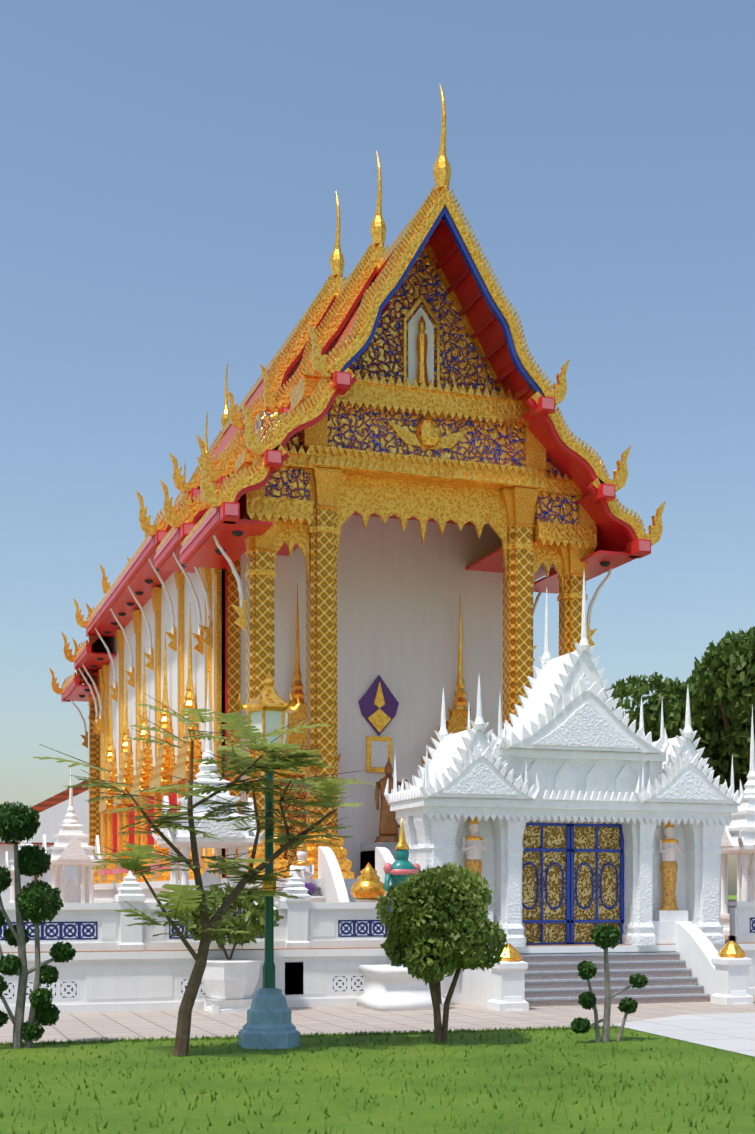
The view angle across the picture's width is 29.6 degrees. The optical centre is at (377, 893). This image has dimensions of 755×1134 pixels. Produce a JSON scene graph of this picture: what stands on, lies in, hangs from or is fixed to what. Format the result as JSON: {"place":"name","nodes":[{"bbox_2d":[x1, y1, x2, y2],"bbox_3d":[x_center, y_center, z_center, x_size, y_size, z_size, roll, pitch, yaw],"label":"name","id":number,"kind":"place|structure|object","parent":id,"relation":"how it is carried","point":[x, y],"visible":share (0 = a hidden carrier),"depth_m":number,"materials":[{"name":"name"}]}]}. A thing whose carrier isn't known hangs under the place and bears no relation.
{"place":"outdoors","nodes":[
{"label":"outdoors","id":0,"kind":"place"},
{"bbox_2d":[0,780,88,902],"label":"building","id":1,"kind":"structure","parent":0,"point":[52,811],"depth_m":76.48,"materials":[{"name":"white paint"}]},
{"bbox_2d":[103,515,502,878],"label":"temple walls","id":2,"kind":"structure","parent":0,"point":[399,591],"depth_m":34.53,"materials":[{"name":"white paint"}]},
{"bbox_2d":[49,85,665,701],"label":"temple roof","id":3,"kind":"structure","parent":2,"relation":"on","point":[203,509],"depth_m":31.61,"materials":[{"name":"gold"}]},
{"bbox_2d":[0,895,754,1133],"bbox_3d":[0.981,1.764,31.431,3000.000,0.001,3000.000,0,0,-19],"label":"ground","id":4,"kind":"structure","parent":0,"point":[118,1117],"depth_m":13.11,"materials":[{"name":"green plant"}]},
{"bbox_2d":[0,801,76,1048],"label":"topiary","id":5,"kind":"object","parent":4,"relation":"on","point":[37,902],"visible":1,"depth_m":16.34,"materials":[{"name":"green plant"}]},
{"bbox_2d":[33,693,374,1056],"bbox_3d":[-1.571,-0.237,15.803,4.148,4.019,1.999,0,0,-38],"label":"feathery tree","id":6,"kind":"object","parent":4,"relation":"on","point":[177,902],"visible":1,"depth_m":15.71,"materials":[{"name":"green plant"}]},
{"bbox_2d":[237,671,300,1048],"bbox_3d":[-1.256,-0.416,16.580,0.759,4.360,0.665,0,0,-19],"label":"lamp post","id":7,"kind":"object","parent":4,"relation":"on","point":[268,1024],"visible":0.71,"depth_m":16.43,"materials":[{"name":"teal metal"}]},
{"bbox_2d":[375,861,508,1041],"bbox_3d":[0.687,0.695,17.053,1.519,2.146,1.721,0,0,-19],"label":"tree","id":8,"kind":"object","parent":4,"relation":"on","point":[438,924],"visible":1,"depth_m":16.66,"materials":[{"name":"green plant"}]},
{"bbox_2d":[570,923,648,1041],"bbox_3d":[2.770,1.052,17.075,1.005,1.439,0.326,0,0,-19],"label":"topiary","id":9,"kind":"object","parent":4,"relation":"on","point":[605,936],"visible":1,"depth_m":17.00,"materials":[{"name":"green plant"}]},
{"bbox_2d":[605,626,754,794],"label":"tree","id":10,"kind":"object","parent":4,"relation":"on","point":[721,686],"visible":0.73,"depth_m":39.70,"materials":[{"name":"green plant"}]},
{"bbox_2d":[612,1013,754,1056],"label":"concrete path","id":11,"kind":"structure","parent":4,"relation":"on","point":[733,1032],"depth_m":18.67,"materials":[{"name":"grey concrete"}]},
{"bbox_2d":[0,995,754,1043],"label":"pavement","id":12,"kind":"structure","parent":0,"point":[163,1024],"depth_m":20.05,"materials":[{"name":"beige stone"}]},
{"bbox_2d":[201,958,261,1013],"bbox_3d":[-2.220,1.384,21.426,0.924,0.800,0.924,0,0,-19],"label":"planter","id":13,"kind":"object","parent":12,"relation":"on","point":[229,986],"visible":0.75,"depth_m":21.10,"materials":[{"name":"white ceramic"}]},
{"bbox_2d":[178,882,283,959],"bbox_3d":[-2.205,0.409,21.435,1.646,1.230,1.075,0,0,-19],"label":"planter shrub","id":14,"kind":"object","parent":13,"relation":"in","point":[253,909],"visible":0.52,"depth_m":21.22,"materials":[{"name":"green plant"}]},
{"bbox_2d":[0,870,754,1014],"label":"terrace","id":15,"kind":"structure","parent":12,"relation":"on","point":[323,951],"depth_m":21.79,"materials":[{"name":"white stone"}]},
{"bbox_2d":[2,804,47,902],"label":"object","id":16,"kind":"object","parent":15,"relation":"on","point":[12,887],"visible":0.27,"depth_m":57.78,"materials":[{"name":"white"}]},
{"bbox_2d":[39,768,105,902],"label":"small shrine","id":17,"kind":"object","parent":15,"relation":"on","point":[71,847],"visible":0.71,"depth_m":41.32,"materials":[{"name":"white paint"}]},
{"bbox_2d":[150,673,264,891],"bbox_3d":[-3.007,-1.536,25.436,1.789,4.800,1.789,0,0,-19],"label":"small shrine","id":18,"kind":"object","parent":15,"relation":"on","point":[242,841],"visible":0.27,"depth_m":25.03,"materials":[{"name":"white paint"}]},
{"bbox_2d":[64,842,397,902],"bbox_3d":[-3.082,-0.156,43.437,9.700,2.040,28.750,0,0,-19],"label":"temple base","id":19,"kind":"object","parent":15,"relation":"on","point":[105,893],"visible":0.04,"depth_m":33.90,"materials":[{"name":"white paint"}]},
{"bbox_2d":[69,467,612,884],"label":"columns","id":20,"kind":"structure","parent":19,"relation":"on","point":[378,703],"depth_m":33.01,"materials":[{"name":"gold metal"}]},
{"bbox_2d":[84,227,597,682],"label":"gable","id":21,"kind":"structure","parent":20,"relation":"on","point":[423,421],"depth_m":31.28,"materials":[{"name":"gold"}]},
{"bbox_2d":[374,756,406,842],"bbox_3d":[0.270,-2.205,33.565,0.740,2.058,0.720,0,0,-19],"label":"buddha statue","id":22,"kind":"object","parent":19,"relation":"on","point":[388,827],"visible":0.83,"depth_m":33.42,"materials":[{"name":"brown metal"}]},
{"bbox_2d":[289,843,324,901],"bbox_3d":[-1.544,-0.211,29.223,0.800,2.150,0.837,0,0,-19],"label":"statue","id":23,"kind":"object","parent":15,"relation":"on","point":[306,874],"visible":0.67,"depth_m":29.07,"materials":[{"name":"white stone"}]},
{"bbox_2d":[318,846,394,901],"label":"temple stair rails","id":24,"kind":"object","parent":15,"relation":"on","point":[335,886],"visible":0.21,"depth_m":29.23,"materials":[{"name":"white paint"}]},
{"bbox_2d":[350,862,385,901],"bbox_3d":[-0.173,0.119,27.978,0.720,1.490,0.702,0,0,-19],"label":"bell ornament","id":25,"kind":"object","parent":15,"relation":"on","point":[368,886],"visible":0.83,"depth_m":27.75,"materials":[{"name":"gold metal"}]},
{"bbox_2d":[384,573,744,946],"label":"gate","id":26,"kind":"structure","parent":15,"relation":"on","point":[569,807],"depth_m":23.92,"materials":[{"name":"white stone"}]},
{"bbox_2d":[720,704,754,935],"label":"small shrine","id":27,"kind":"object","parent":15,"relation":"on","point":[738,838],"visible":0.44,"depth_m":29.30,"materials":[{"name":"white paint"}]},
{"bbox_2d":[357,818,444,1010],"bbox_3d":[0.382,0.285,22.128,1.120,2.959,1.120,0,0,-19],"label":"guardian statue","id":28,"kind":"object","parent":12,"relation":"on","point":[388,987],"visible":0.56,"depth_m":21.72,"materials":[{"name":"stone"}]},
{"bbox_2d":[461,921,752,1010],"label":"entrance steps","id":29,"kind":"structure","parent":12,"relation":"on","point":[696,966],"depth_m":23.05,"materials":[{"name":"grey stone"}]},
{"bbox_2d":[627,677,689,734],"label":"tree","id":30,"kind":"object","parent":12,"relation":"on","point":[687,682],"depth_m":49.09,"materials":[{"name":"green plant"}]},
{"bbox_2d":[0,0,754,894],"label":"sky","id":31,"kind":"structure","parent":0,"point":[172,172],"materials":[{"name":"blue"}]}
]}

